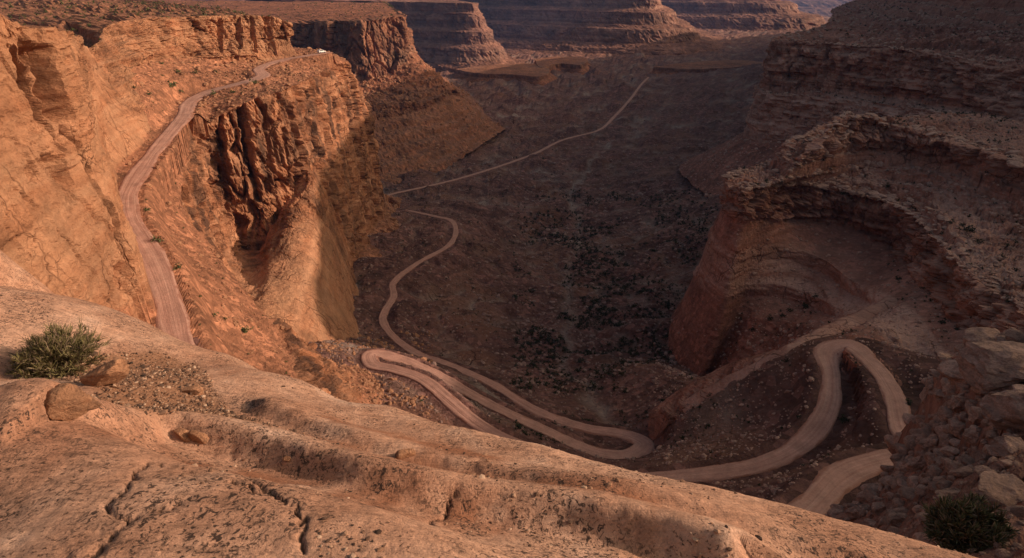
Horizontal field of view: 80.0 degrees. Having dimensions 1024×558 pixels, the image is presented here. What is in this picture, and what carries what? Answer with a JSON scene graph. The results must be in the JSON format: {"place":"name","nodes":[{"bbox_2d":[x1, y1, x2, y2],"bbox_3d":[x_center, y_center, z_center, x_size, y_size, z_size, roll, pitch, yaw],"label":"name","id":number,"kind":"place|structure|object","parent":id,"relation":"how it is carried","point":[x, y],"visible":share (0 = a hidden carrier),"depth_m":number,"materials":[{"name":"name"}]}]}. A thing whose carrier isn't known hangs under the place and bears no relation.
{"place":"outdoors","nodes":[
{"label":"outdoors","id":0,"kind":"place"},
{"bbox_2d":[0,0,400,404],"bbox_3d":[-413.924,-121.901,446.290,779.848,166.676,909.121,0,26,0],"label":"canyon wall","id":1,"kind":"structure","parent":0,"point":[78,118],"depth_m":214.12,"materials":[{"name":"orange stone"}]},
{"bbox_2d":[150,235,163,242],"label":"shrub","id":2,"kind":"object","parent":1,"relation":"on","point":[157,239],"visible":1,"depth_m":149.34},
{"bbox_2d":[1,0,398,373],"bbox_3d":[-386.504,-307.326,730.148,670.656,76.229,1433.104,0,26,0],"label":"scrub","id":3,"kind":"object","parent":1,"relation":"on","point":[142,3],"visible":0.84,"depth_m":402.71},
{"bbox_2d":[227,170,358,341],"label":"slickrock apron","id":4,"kind":"object","parent":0,"point":[296,273],"visible":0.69,"depth_m":251.00,"materials":[{"name":"orange stone"}]},
{"bbox_2d":[147,0,504,184],"bbox_3d":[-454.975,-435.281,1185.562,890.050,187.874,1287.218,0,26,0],"label":"cliff","id":5,"kind":"structure","parent":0,"point":[368,46],"depth_m":814.68,"materials":[{"name":"red stone"}]},
{"bbox_2d":[118,47,500,417],"bbox_3d":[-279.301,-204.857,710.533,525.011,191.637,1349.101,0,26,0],"label":"scattered rocks","id":6,"kind":"object","parent":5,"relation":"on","point":[412,401],"visible":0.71,"depth_m":261.46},
{"bbox_2d":[196,0,530,73],"bbox_3d":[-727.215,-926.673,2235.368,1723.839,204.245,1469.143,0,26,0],"label":"mesa","id":7,"kind":"structure","parent":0,"point":[450,36],"depth_m":1763.36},
{"bbox_2d":[0,250,976,557],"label":"foreground slickrock","id":8,"kind":"structure","parent":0,"point":[90,482],"depth_m":4.40,"materials":[{"name":"stone"}]},
{"bbox_2d":[2,315,113,378],"bbox_3d":[-5.590,0.833,7.472,1.194,0.766,1.211,-6,27,-12],"label":"desert bush","id":9,"kind":"object","parent":8,"relation":"on","point":[51,354],"visible":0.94,"depth_m":7.32,"materials":[{"name":"green plant"}]},
{"bbox_2d":[44,383,101,420],"bbox_3d":[-3.115,0.864,4.274,0.276,0.245,0.291,11,28,22],"label":"boulder","id":10,"kind":"object","parent":8,"relation":"on","point":[66,401],"visible":0.96,"depth_m":4.24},
{"bbox_2d":[80,358,129,386],"bbox_3d":[-4.414,1.020,6.630,0.445,0.344,0.260,0,26,0],"label":"boulder","id":11,"kind":"object","parent":8,"relation":"on","point":[116,370],"visible":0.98,"depth_m":6.54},
{"bbox_2d":[43,348,278,426],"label":"gravel","id":12,"kind":"structure","parent":8,"relation":"on","point":[167,407],"depth_m":7.08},
{"bbox_2d":[173,427,190,441],"bbox_3d":[-2.841,1.351,5.283,0.184,0.092,0.088,14,30,27],"label":"rock flake","id":13,"kind":"object","parent":8,"relation":"on","point":[181,433],"visible":0.94,"depth_m":5.26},
{"bbox_2d":[180,384,203,394],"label":"rock","id":14,"kind":"object","parent":8,"relation":"on","point":[196,389],"visible":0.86,"depth_m":7.30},
{"bbox_2d":[188,430,208,443],"bbox_3d":[-2.702,1.356,5.253,0.198,0.096,0.075,6,27,12],"label":"rock flake","id":15,"kind":"object","parent":8,"relation":"on","point":[198,437],"visible":1,"depth_m":5.23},
{"bbox_2d":[395,448,415,459],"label":"rock","id":16,"kind":"object","parent":8,"relation":"on","point":[404,453],"visible":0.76,"depth_m":5.75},
{"bbox_2d":[0,291,967,557],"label":"rock chips","id":17,"kind":"object","parent":8,"relation":"on","point":[378,531],"visible":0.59,"depth_m":4.28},
{"bbox_2d":[118,52,910,514],"bbox_3d":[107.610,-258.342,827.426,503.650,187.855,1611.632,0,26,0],"label":"dirt road","id":18,"kind":"structure","parent":0,"point":[834,482],"depth_m":155.50,"materials":[{"name":"soil"}]},
{"bbox_2d":[193,16,939,505],"bbox_3d":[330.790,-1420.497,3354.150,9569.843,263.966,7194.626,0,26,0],"label":"canyon floor","id":19,"kind":"structure","parent":0,"point":[609,82],"depth_m":371.38,"materials":[{"name":"soil"}]},
{"bbox_2d":[452,63,557,85],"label":"bench","id":20,"kind":"object","parent":19,"relation":"on","point":[534,74],"visible":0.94,"depth_m":1599.22,"materials":[{"name":"red stone"}]},
{"bbox_2d":[318,102,750,487],"bbox_3d":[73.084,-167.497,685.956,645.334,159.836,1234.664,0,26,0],"label":"scattered rocks","id":21,"kind":"object","parent":19,"relation":"on","point":[559,368],"visible":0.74,"depth_m":345.54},
{"bbox_2d":[533,56,590,74],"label":"bench","id":22,"kind":"object","parent":19,"relation":"on","point":[571,65],"visible":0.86,"depth_m":1760.50,"materials":[{"name":"red stone"}]},
{"bbox_2d":[347,0,1023,494],"bbox_3d":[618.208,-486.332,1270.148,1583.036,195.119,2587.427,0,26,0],"label":"scrub","id":23,"kind":"object","parent":19,"relation":"on","point":[569,318],"visible":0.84,"depth_m":351.86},
{"bbox_2d":[648,60,762,74],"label":"bench","id":24,"kind":"object","parent":19,"relation":"on","point":[700,67],"visible":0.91,"depth_m":1712.48,"materials":[{"name":"red stone"}]},
{"bbox_2d":[648,349,776,439],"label":"slickrock nose","id":25,"kind":"object","parent":19,"relation":"on","point":[665,414],"visible":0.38,"depth_m":183.82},
{"bbox_2d":[682,296,896,412],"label":"slickrock ramp","id":26,"kind":"structure","parent":19,"relation":"on","point":[855,319],"depth_m":179.08,"materials":[{"name":"brown stone"}]},
{"bbox_2d":[653,0,1023,555],"bbox_3d":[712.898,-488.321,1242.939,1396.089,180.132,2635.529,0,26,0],"label":"scattered rocks","id":27,"kind":"object","parent":19,"relation":"on","point":[931,391],"visible":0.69,"depth_m":238.41,"materials":[{"name":"stone"}]},
{"bbox_2d":[837,414,849,422],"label":"shrub","id":28,"kind":"object","parent":19,"relation":"on","point":[842,418],"visible":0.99,"depth_m":139.23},
{"bbox_2d":[459,0,732,57],"bbox_3d":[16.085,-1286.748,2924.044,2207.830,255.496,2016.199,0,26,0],"label":"mesa","id":29,"kind":"structure","parent":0,"point":[600,28],"depth_m":2334.76,"materials":[{"name":"stone"}]},
{"bbox_2d":[661,0,825,31],"bbox_3d":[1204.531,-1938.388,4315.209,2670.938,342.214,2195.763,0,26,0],"label":"mesa","id":30,"kind":"structure","parent":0,"point":[757,15],"depth_m":3756.19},
{"bbox_2d":[781,0,852,16],"bbox_3d":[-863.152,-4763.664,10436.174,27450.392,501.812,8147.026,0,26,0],"label":"distant rim","id":31,"kind":"object","parent":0,"point":[822,7],"visible":0.03,"depth_m":8970.90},
{"bbox_2d":[668,113,1023,410],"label":"amphitheatre cliff","id":32,"kind":"structure","parent":0,"point":[707,306],"depth_m":250.91,"materials":[{"name":"brown stone"}]},
{"bbox_2d":[790,135,804,139],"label":"boulder","id":33,"kind":"object","parent":32,"relation":"on","point":[798,137],"visible":0.97,"depth_m":282.16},
{"bbox_2d":[836,183,849,188],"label":"boulder","id":34,"kind":"object","parent":32,"relation":"on","point":[842,186],"visible":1,"depth_m":263.59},
{"bbox_2d":[960,226,976,233],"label":"shrub","id":35,"kind":"object","parent":32,"relation":"on","point":[968,228],"visible":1,"depth_m":209.85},
{"bbox_2d":[1005,150,1020,154],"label":"boulder","id":36,"kind":"object","parent":32,"relation":"on","point":[1016,152],"visible":0.89,"depth_m":241.04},
{"bbox_2d":[1007,161,1023,167],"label":"boulder","id":37,"kind":"object","parent":32,"relation":"on","point":[1016,164],"visible":1,"depth_m":225.46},
{"bbox_2d":[679,7,1023,195],"bbox_3d":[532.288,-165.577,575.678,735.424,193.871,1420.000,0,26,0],"label":"buttress","id":38,"kind":"structure","parent":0,"point":[928,80],"depth_m":492.31,"materials":[{"name":"brown stone"}]},
{"bbox_2d":[827,329,1023,557],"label":"slope","id":39,"kind":"structure","parent":0,"point":[930,406],"depth_m":39.82,"materials":[{"name":"soil"}]},
{"bbox_2d":[827,508,841,517],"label":"boulder","id":40,"kind":"object","parent":39,"relation":"on","point":[832,512],"visible":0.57,"depth_m":54.87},
{"bbox_2d":[830,503,843,509],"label":"boulder","id":41,"kind":"object","parent":39,"relation":"on","point":[837,506],"visible":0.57,"depth_m":55.50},
{"bbox_2d":[846,505,865,518],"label":"boulder","id":42,"kind":"object","parent":39,"relation":"on","point":[855,511],"visible":0.99,"depth_m":48.49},
{"bbox_2d":[856,491,865,502],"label":"boulder","id":43,"kind":"object","parent":39,"relation":"on","point":[860,498],"visible":0.4,"depth_m":54.30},
{"bbox_2d":[859,504,870,510],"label":"boulder","id":44,"kind":"object","parent":39,"relation":"on","point":[867,507],"visible":0.36,"depth_m":50.02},
{"bbox_2d":[860,483,878,491],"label":"boulder","id":45,"kind":"object","parent":39,"relation":"on","point":[873,487],"visible":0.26,"depth_m":55.01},
{"bbox_2d":[863,488,878,502],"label":"boulder","id":46,"kind":"object","parent":39,"relation":"on","point":[868,493],"visible":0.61,"depth_m":53.05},
{"bbox_2d":[870,502,885,516],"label":"boulder","id":47,"kind":"object","parent":39,"relation":"on","point":[877,508],"visible":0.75,"depth_m":46.20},
{"bbox_2d":[880,475,891,486],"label":"boulder","id":48,"kind":"object","parent":39,"relation":"on","point":[883,480],"visible":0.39,"depth_m":53.87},
{"bbox_2d":[880,465,893,472],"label":"boulder","id":49,"kind":"object","parent":39,"relation":"on","point":[887,468],"visible":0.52,"depth_m":58.57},
{"bbox_2d":[884,434,893,448],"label":"boulder","id":50,"kind":"object","parent":39,"relation":"on","point":[888,439],"visible":0.45,"depth_m":84.14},
{"bbox_2d":[885,509,899,515],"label":"boulder","id":51,"kind":"object","parent":39,"relation":"on","point":[887,511],"visible":0.25,"depth_m":40.39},
{"bbox_2d":[889,478,896,488],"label":"boulder","id":52,"kind":"object","parent":39,"relation":"on","point":[892,482],"visible":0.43,"depth_m":51.11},
{"bbox_2d":[887,526,899,533],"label":"boulder","id":53,"kind":"object","parent":39,"relation":"on","point":[893,529],"visible":0.37,"depth_m":34.81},
{"bbox_2d":[890,453,902,462],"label":"boulder","id":54,"kind":"object","parent":39,"relation":"on","point":[896,457],"visible":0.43,"depth_m":56.89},
{"bbox_2d":[886,513,907,527],"bbox_3d":[24.044,14.899,37.534,1.949,0.936,1.096,-4,26,-8],"label":"boulder","id":55,"kind":"object","parent":39,"relation":"on","point":[895,519],"visible":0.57,"depth_m":37.30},
{"bbox_2d":[894,432,901,443],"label":"boulder","id":56,"kind":"object","parent":39,"relation":"on","point":[897,435],"visible":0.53,"depth_m":83.27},
{"bbox_2d":[892,498,904,507],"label":"boulder","id":57,"kind":"object","parent":39,"relation":"on","point":[897,502],"visible":0.56,"depth_m":43.70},
{"bbox_2d":[893,507,907,512],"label":"boulder","id":58,"kind":"object","parent":39,"relation":"on","point":[901,509],"visible":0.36,"depth_m":40.22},
{"bbox_2d":[894,442,909,454],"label":"boulder","id":59,"kind":"object","parent":39,"relation":"on","point":[900,448],"visible":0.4,"depth_m":57.78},
{"bbox_2d":[897,477,906,486],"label":"boulder","id":60,"kind":"object","parent":39,"relation":"on","point":[901,482],"visible":0.53,"depth_m":47.80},
{"bbox_2d":[898,487,915,499],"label":"boulder","id":61,"kind":"object","parent":39,"relation":"on","point":[907,492],"visible":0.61,"depth_m":42.54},
{"bbox_2d":[902,413,913,424],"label":"boulder","id":62,"kind":"object","parent":39,"relation":"on","point":[906,417],"visible":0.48,"depth_m":81.30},
{"bbox_2d":[905,439,916,449],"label":"boulder","id":63,"kind":"object","parent":39,"relation":"on","point":[910,444],"visible":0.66,"depth_m":56.09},
{"bbox_2d":[903,433,919,441],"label":"boulder","id":64,"kind":"object","parent":39,"relation":"on","point":[912,437],"visible":0.38,"depth_m":56.87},
{"bbox_2d":[907,475,918,487],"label":"boulder","id":65,"kind":"object","parent":39,"relation":"on","point":[912,481],"visible":0.44,"depth_m":44.25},
{"bbox_2d":[909,429,920,434],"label":"boulder","id":66,"kind":"object","parent":39,"relation":"on","point":[913,431],"visible":0.32,"depth_m":58.02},
{"bbox_2d":[907,455,925,471],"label":"boulder","id":67,"kind":"object","parent":39,"relation":"on","point":[914,464],"visible":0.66,"depth_m":48.37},
{"bbox_2d":[912,505,920,513],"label":"boulder","id":68,"kind":"object","parent":39,"relation":"on","point":[915,509],"visible":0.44,"depth_m":36.70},
{"bbox_2d":[915,433,925,443],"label":"boulder","id":69,"kind":"object","parent":39,"relation":"on","point":[920,436],"visible":0.3,"depth_m":53.55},
{"bbox_2d":[915,484,926,495],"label":"boulder","id":70,"kind":"object","parent":39,"relation":"on","point":[920,490],"visible":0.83,"depth_m":40.15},
{"bbox_2d":[912,532,933,542],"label":"boulder","id":71,"kind":"object","parent":39,"relation":"on","point":[918,536],"visible":0.25,"depth_m":26.66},
{"bbox_2d":[919,387,927,403],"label":"boulder","id":72,"kind":"object","parent":39,"relation":"on","point":[923,394],"visible":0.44,"depth_m":63.59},
{"bbox_2d":[919,512,928,524],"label":"boulder","id":73,"kind":"object","parent":39,"relation":"on","point":[921,515],"visible":0.37,"depth_m":31.11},
{"bbox_2d":[919,477,932,485],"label":"boulder","id":74,"kind":"object","parent":39,"relation":"on","point":[925,481],"visible":0.45,"depth_m":40.91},
{"bbox_2d":[921,427,930,436],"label":"boulder","id":75,"kind":"object","parent":39,"relation":"on","point":[925,431],"visible":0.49,"depth_m":53.50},
{"bbox_2d":[918,435,938,451],"bbox_3d":[34.209,13.487,49.538,1.898,2.063,2.158,22,33,37],"label":"boulder","id":76,"kind":"object","parent":39,"relation":"on","point":[930,443],"visible":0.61,"depth_m":49.00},
{"bbox_2d":[925,380,933,392],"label":"boulder","id":77,"kind":"object","parent":39,"relation":"on","point":[928,382],"visible":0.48,"depth_m":62.29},
{"bbox_2d":[924,451,935,465],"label":"boulder","id":78,"kind":"object","parent":39,"relation":"on","point":[929,457],"visible":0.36,"depth_m":46.45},
{"bbox_2d":[927,466,942,477],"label":"boulder","id":79,"kind":"object","parent":39,"relation":"on","point":[933,471],"visible":0.6,"depth_m":41.79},
{"bbox_2d":[930,370,939,377],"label":"boulder","id":80,"kind":"object","parent":39,"relation":"on","point":[934,373],"visible":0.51,"depth_m":60.70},
{"bbox_2d":[934,425,944,434],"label":"boulder","id":81,"kind":"object","parent":39,"relation":"on","point":[938,429],"visible":0.35,"depth_m":48.66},
{"bbox_2d":[933,476,945,481],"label":"boulder","id":82,"kind":"object","parent":39,"relation":"on","point":[936,478],"visible":0.35,"depth_m":39.08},
{"bbox_2d":[933,448,946,456],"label":"boulder","id":83,"kind":"object","parent":39,"relation":"on","point":[937,452],"visible":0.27,"depth_m":44.87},
{"bbox_2d":[935,480,951,489],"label":"boulder","id":84,"kind":"object","parent":39,"relation":"on","point":[941,484],"visible":0.41,"depth_m":35.53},
{"bbox_2d":[937,352,950,361],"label":"boulder","id":85,"kind":"object","parent":39,"relation":"on","point":[941,356],"visible":0.45,"depth_m":59.59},
{"bbox_2d":[936,406,952,417],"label":"boulder","id":86,"kind":"object","parent":39,"relation":"on","point":[942,411],"visible":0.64,"depth_m":50.83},
{"bbox_2d":[941,378,948,387],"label":"boulder","id":87,"kind":"object","parent":39,"relation":"on","point":[944,381],"visible":0.29,"depth_m":55.03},
{"bbox_2d":[942,424,950,433],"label":"boulder","id":88,"kind":"object","parent":39,"relation":"on","point":[945,428],"visible":0.25,"depth_m":46.53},
{"bbox_2d":[938,434,955,446],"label":"boulder","id":89,"kind":"object","parent":39,"relation":"on","point":[945,439],"visible":0.59,"depth_m":45.81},
{"bbox_2d":[935,488,959,500],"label":"boulder","id":90,"kind":"object","parent":39,"relation":"on","point":[953,492],"visible":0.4,"depth_m":32.31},
{"bbox_2d":[944,400,952,410],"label":"boulder","id":91,"kind":"object","parent":39,"relation":"on","point":[947,404],"visible":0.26,"depth_m":51.12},
{"bbox_2d":[942,382,955,392],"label":"boulder","id":92,"kind":"object","parent":39,"relation":"on","point":[948,386],"visible":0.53,"depth_m":53.73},
{"bbox_2d":[939,446,959,456],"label":"boulder","id":93,"kind":"object","parent":39,"relation":"on","point":[950,451],"visible":0.85,"depth_m":43.30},
{"bbox_2d":[937,358,967,384],"bbox_3d":[38.650,8.329,51.852,4.121,2.433,3.062,0,26,0],"label":"boulder","id":94,"kind":"object","parent":39,"relation":"on","point":[949,369],"visible":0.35,"depth_m":51.76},
{"bbox_2d":[943,458,963,472],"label":"boulder","id":95,"kind":"object","parent":39,"relation":"on","point":[949,464],"visible":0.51,"depth_m":37.72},
{"bbox_2d":[949,438,960,447],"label":"boulder","id":96,"kind":"object","parent":39,"relation":"on","point":[954,442],"visible":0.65,"depth_m":44.76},
{"bbox_2d":[948,419,965,437],"bbox_3d":[33.399,11.239,45.559,1.484,1.402,1.603,0,26,0],"label":"boulder","id":97,"kind":"object","parent":39,"relation":"on","point":[956,428],"visible":0.7,"depth_m":45.17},
{"bbox_2d":[950,395,967,411],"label":"boulder","id":98,"kind":"object","parent":39,"relation":"on","point":[957,402],"visible":0.72,"depth_m":48.50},
{"bbox_2d":[954,381,966,391],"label":"boulder","id":99,"kind":"object","parent":39,"relation":"on","point":[960,386],"visible":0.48,"depth_m":51.09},
{"bbox_2d":[951,466,972,477],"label":"boulder","id":100,"kind":"object","parent":39,"relation":"on","point":[964,471],"visible":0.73,"depth_m":35.28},
{"bbox_2d":[958,412,968,420],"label":"boulder","id":101,"kind":"object","parent":39,"relation":"on","point":[962,416],"visible":0.58,"depth_m":46.36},
{"bbox_2d":[961,454,974,464],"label":"boulder","id":102,"kind":"object","parent":39,"relation":"on","point":[968,459],"visible":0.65,"depth_m":38.48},
{"bbox_2d":[920,491,1020,553],"bbox_3d":[15.721,8.389,20.832,3.349,2.479,3.161,0,26,0],"label":"juniper bush","id":103,"kind":"object","parent":39,"relation":"on","point":[963,525],"visible":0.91,"depth_m":20.59,"materials":[{"name":"green plant"}]},
{"bbox_2d":[965,399,976,405],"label":"boulder","id":104,"kind":"object","parent":39,"relation":"on","point":[971,401],"visible":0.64,"depth_m":46.80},
{"bbox_2d":[962,425,981,445],"bbox_3d":[32.141,10.959,42.385,1.275,1.349,1.252,-17,31,-31],"label":"boulder","id":105,"kind":"object","parent":39,"relation":"on","point":[971,434],"visible":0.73,"depth_m":42.16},
{"bbox_2d":[968,406,982,424],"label":"boulder","id":106,"kind":"object","parent":39,"relation":"on","point":[975,417],"visible":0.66,"depth_m":43.72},
{"bbox_2d":[962,327,999,346],"bbox_3d":[40.851,5.402,52.743,3.202,1.922,3.499,0,26,0],"label":"boulder","id":107,"kind":"object","parent":39,"relation":"on","point":[974,334],"visible":0.34,"depth_m":52.66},
{"bbox_2d":[972,465,989,475],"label":"boulder","id":108,"kind":"object","parent":39,"relation":"on","point":[978,469],"visible":0.58,"depth_m":32.98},
{"bbox_2d":[982,444,989,453],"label":"boulder","id":109,"kind":"object","parent":39,"relation":"on","point":[985,447],"visible":0.32,"depth_m":38.52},
{"bbox_2d":[955,340,1023,393],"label":"boulder","id":110,"kind":"object","parent":39,"relation":"on","point":[986,366],"visible":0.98,"depth_m":45.32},
{"bbox_2d":[985,430,997,438],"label":"boulder","id":111,"kind":"object","parent":39,"relation":"on","point":[991,434],"visible":0.81,"depth_m":40.08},
{"bbox_2d":[987,456,997,465],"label":"boulder","id":112,"kind":"object","parent":39,"relation":"on","point":[991,460],"visible":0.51,"depth_m":34.38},
{"bbox_2d":[975,471,1023,506],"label":"boulder","id":113,"kind":"object","parent":39,"relation":"on","point":[1003,488],"visible":0.81,"depth_m":26.88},
{"bbox_2d":[995,335,1006,340],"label":"boulder","id":114,"kind":"object","parent":39,"relation":"on","point":[1000,338],"visible":0.41,"depth_m":50.60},
{"bbox_2d":[979,389,1023,430],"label":"boulder","id":115,"kind":"object","parent":39,"relation":"on","point":[1003,410],"visible":1,"depth_m":38.58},
{"bbox_2d":[995,548,1011,557],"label":"boulder","id":116,"kind":"object","parent":39,"relation":"on","point":[1001,552],"visible":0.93,"depth_m":18.94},
{"bbox_2d":[986,435,1023,457],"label":"boulder","id":117,"kind":"object","parent":39,"relation":"on","point":[1001,446],"visible":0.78,"depth_m":35.52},
{"bbox_2d":[997,459,1012,468],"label":"boulder","id":118,"kind":"object","parent":39,"relation":"on","point":[1006,463],"visible":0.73,"depth_m":32.78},
{"bbox_2d":[1005,329,1023,342],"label":"boulder","id":119,"kind":"object","parent":39,"relation":"on","point":[1014,335],"visible":0.78,"depth_m":49.74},
{"bbox_2d":[1008,505,1023,516],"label":"boulder","id":120,"kind":"object","parent":39,"relation":"on","point":[1017,510],"visible":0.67,"depth_m":24.70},
{"bbox_2d":[1012,384,1023,389],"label":"boulder","id":121,"kind":"object","parent":39,"relation":"on","point":[1017,386],"visible":0.53,"depth_m":42.71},
{"bbox_2d":[831,0,1023,31],"bbox_3d":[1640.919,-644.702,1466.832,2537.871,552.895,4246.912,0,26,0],"label":"mesa","id":122,"kind":"structure","parent":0,"point":[998,17],"depth_m":663.85,"materials":[{"name":"brown stone"}]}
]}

